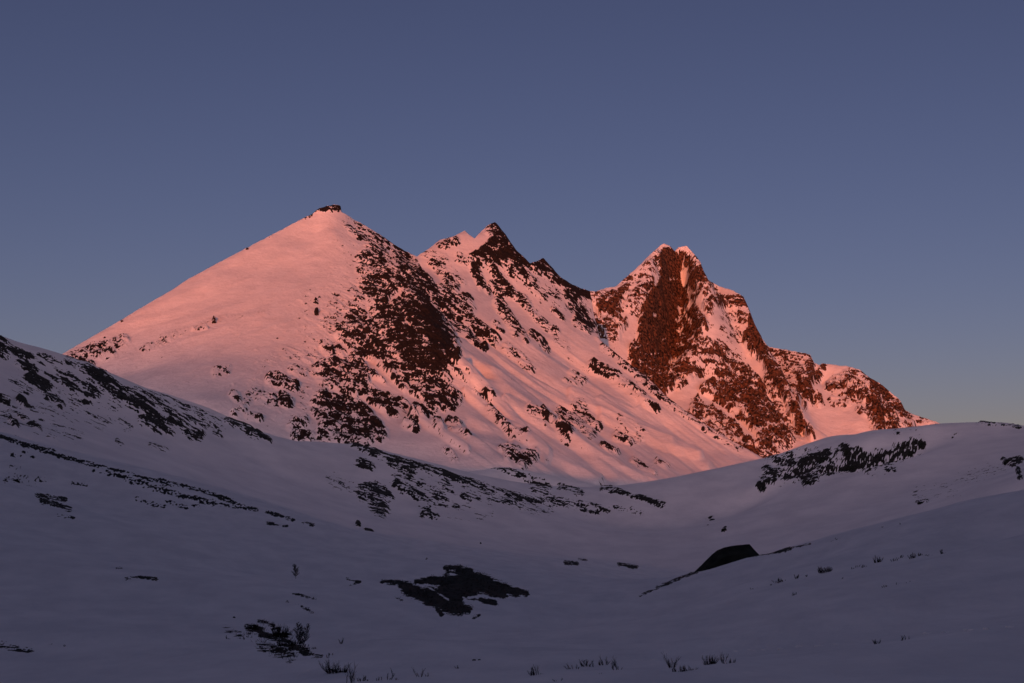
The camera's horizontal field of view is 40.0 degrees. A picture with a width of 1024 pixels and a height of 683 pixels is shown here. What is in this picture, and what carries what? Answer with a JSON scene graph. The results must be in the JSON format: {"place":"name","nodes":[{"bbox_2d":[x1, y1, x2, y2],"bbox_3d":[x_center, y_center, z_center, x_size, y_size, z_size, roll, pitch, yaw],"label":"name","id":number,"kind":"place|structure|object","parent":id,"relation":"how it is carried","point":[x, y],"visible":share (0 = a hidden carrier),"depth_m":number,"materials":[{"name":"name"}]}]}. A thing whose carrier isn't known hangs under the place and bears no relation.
{"place":"outdoors","nodes":[
{"label":"outdoors","id":0,"kind":"place"},
{"bbox_2d":[63,205,761,485],"bbox_3d":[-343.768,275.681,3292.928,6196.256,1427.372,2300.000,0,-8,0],"label":"mountain","id":1,"kind":"structure","parent":0,"point":[486,348],"depth_m":2999.96,"materials":[{"name":"white snow"}]},
{"bbox_2d":[0,432,1023,682],"bbox_3d":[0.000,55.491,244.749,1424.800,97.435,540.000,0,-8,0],"label":"ground","id":2,"kind":"structure","parent":0,"point":[114,572],"depth_m":113.50,"materials":[{"name":"white snow"}]},
{"bbox_2d":[244,623,258,629],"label":"dwarf shrub","id":3,"kind":"object","parent":2,"relation":"on","point":[254,627],"visible":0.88,"depth_m":107.61,"materials":[{"name":"black plant"}]},
{"bbox_2d":[270,624,292,637],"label":"dwarf shrub","id":4,"kind":"object","parent":2,"relation":"on","point":[285,633],"visible":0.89,"depth_m":102.07,"materials":[{"name":"black plant"}]},
{"bbox_2d":[276,640,295,646],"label":"dwarf shrub","id":5,"kind":"object","parent":2,"relation":"on","point":[280,644],"visible":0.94,"depth_m":92.77,"materials":[{"name":"black plant"}]},
{"bbox_2d":[291,564,298,576],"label":"birch tree","id":6,"kind":"object","parent":2,"relation":"on","point":[295,571],"visible":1,"depth_m":188.32,"materials":[{"name":"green plant"}]},
{"bbox_2d":[294,622,309,647],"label":"birch tree","id":7,"kind":"object","parent":2,"relation":"on","point":[302,641],"visible":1,"depth_m":77.87,"materials":[{"name":"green plant"}]},
{"bbox_2d":[318,660,350,673],"bbox_3d":[-7.419,13.585,58.918,1.484,0.726,0.739,0,-8,0],"label":"dwarf shrub","id":8,"kind":"object","parent":2,"relation":"on","point":[328,670],"visible":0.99,"depth_m":58.80,"materials":[{"name":"black plant"}]},
{"bbox_2d":[347,663,355,682],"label":"dwarf shrub","id":9,"kind":"object","parent":2,"relation":"on","point":[351,677],"visible":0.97,"depth_m":51.72,"materials":[{"name":"black plant"}]},
{"bbox_2d":[239,564,528,659],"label":"heath","id":10,"kind":"object","parent":2,"relation":"on","point":[425,594],"visible":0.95,"depth_m":153.99,"materials":[{"name":"black plant"}]},
{"bbox_2d":[528,666,540,675],"bbox_3d":[0.836,11.972,51.173,0.607,0.455,0.325,0,-8,0],"label":"dwarf shrub","id":11,"kind":"object","parent":2,"relation":"on","point":[531,674],"visible":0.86,"depth_m":51.12,"materials":[{"name":"black plant"}]},
{"bbox_2d":[579,659,593,666],"bbox_3d":[2.961,12.800,55.939,0.608,0.373,0.470,0,-8,0],"label":"dwarf shrub","id":12,"kind":"object","parent":2,"relation":"on","point":[586,663],"visible":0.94,"depth_m":55.88,"materials":[{"name":"black plant"}]},
{"bbox_2d":[611,655,618,669],"bbox_3d":[3.739,11.537,50.390,0.416,0.571,0.370,-2,-8,16],"label":"dwarf shrub","id":13,"kind":"object","parent":2,"relation":"on","point":[615,661],"visible":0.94,"depth_m":50.38,"materials":[{"name":"black plant"}]},
{"bbox_2d":[664,655,680,667],"bbox_3d":[5.457,10.939,48.243,0.692,0.621,0.358,-1,-8,8],"label":"dwarf shrub","id":14,"kind":"object","parent":2,"relation":"on","point":[669,664],"visible":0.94,"depth_m":48.26,"materials":[{"name":"black plant"}]},
{"bbox_2d":[672,666,697,671],"bbox_3d":[5.617,10.616,45.586,0.857,0.264,0.521,0,-8,0],"label":"dwarf shrub","id":15,"kind":"object","parent":2,"relation":"on","point":[684,669],"visible":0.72,"depth_m":45.51,"materials":[{"name":"black plant"}]},
{"bbox_2d":[702,655,720,664],"bbox_3d":[6.874,10.989,48.510,0.656,0.421,0.403,0,-8,0],"label":"dwarf shrub","id":16,"kind":"object","parent":2,"relation":"on","point":[708,662],"visible":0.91,"depth_m":48.49,"materials":[{"name":"black plant"}]},
{"bbox_2d":[694,544,758,571],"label":"boulder","id":17,"kind":"object","parent":2,"relation":"on","point":[723,556],"visible":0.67,"depth_m":199.09,"materials":[{"name":"black stone"}]},
{"bbox_2d":[634,626,1014,660],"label":"snow track","id":18,"kind":"structure","parent":2,"relation":"on","point":[964,629],"depth_m":57.20,"materials":[{"name":"white snow"}]},
{"bbox_2d":[817,566,832,572],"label":"dwarf shrub","id":19,"kind":"object","parent":2,"relation":"on","point":[829,569],"visible":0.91,"depth_m":108.31,"materials":[{"name":"black plant"}]},
{"bbox_2d":[874,555,882,562],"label":"dwarf shrub","id":20,"kind":"object","parent":2,"relation":"on","point":[879,560],"visible":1,"depth_m":106.42,"materials":[{"name":"black plant"}]},
{"bbox_2d":[0,335,1023,571],"bbox_3d":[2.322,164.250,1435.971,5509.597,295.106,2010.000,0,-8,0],"label":"hill","id":21,"kind":"structure","parent":0,"point":[56,399],"depth_m":1040.96,"materials":[{"name":"white snow"}]},
{"bbox_2d":[818,457,825,463],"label":"boulder","id":22,"kind":"object","parent":21,"relation":"on","point":[822,460],"visible":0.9,"depth_m":1303.93,"materials":[{"name":"black stone"}]},
{"bbox_2d":[845,466,853,470],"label":"boulder","id":23,"kind":"object","parent":21,"relation":"on","point":[847,468],"visible":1,"depth_m":1243.31,"materials":[{"name":"black stone"}]},
{"bbox_2d":[907,451,914,456],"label":"boulder","id":24,"kind":"object","parent":21,"relation":"on","point":[909,453],"visible":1,"depth_m":1210.90,"materials":[{"name":"black stone"}]},
{"bbox_2d":[0,0,1023,425],"label":"sky","id":25,"kind":"structure","parent":0,"point":[852,171],"materials":[{"name":"blue"}]},
{"bbox_2d":[590,244,939,457],"bbox_3d":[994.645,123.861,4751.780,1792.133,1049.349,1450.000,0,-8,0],"label":"mountain","id":26,"kind":"structure","parent":0,"point":[678,327],"depth_m":4615.51,"materials":[{"name":"brown stone"}]}
]}

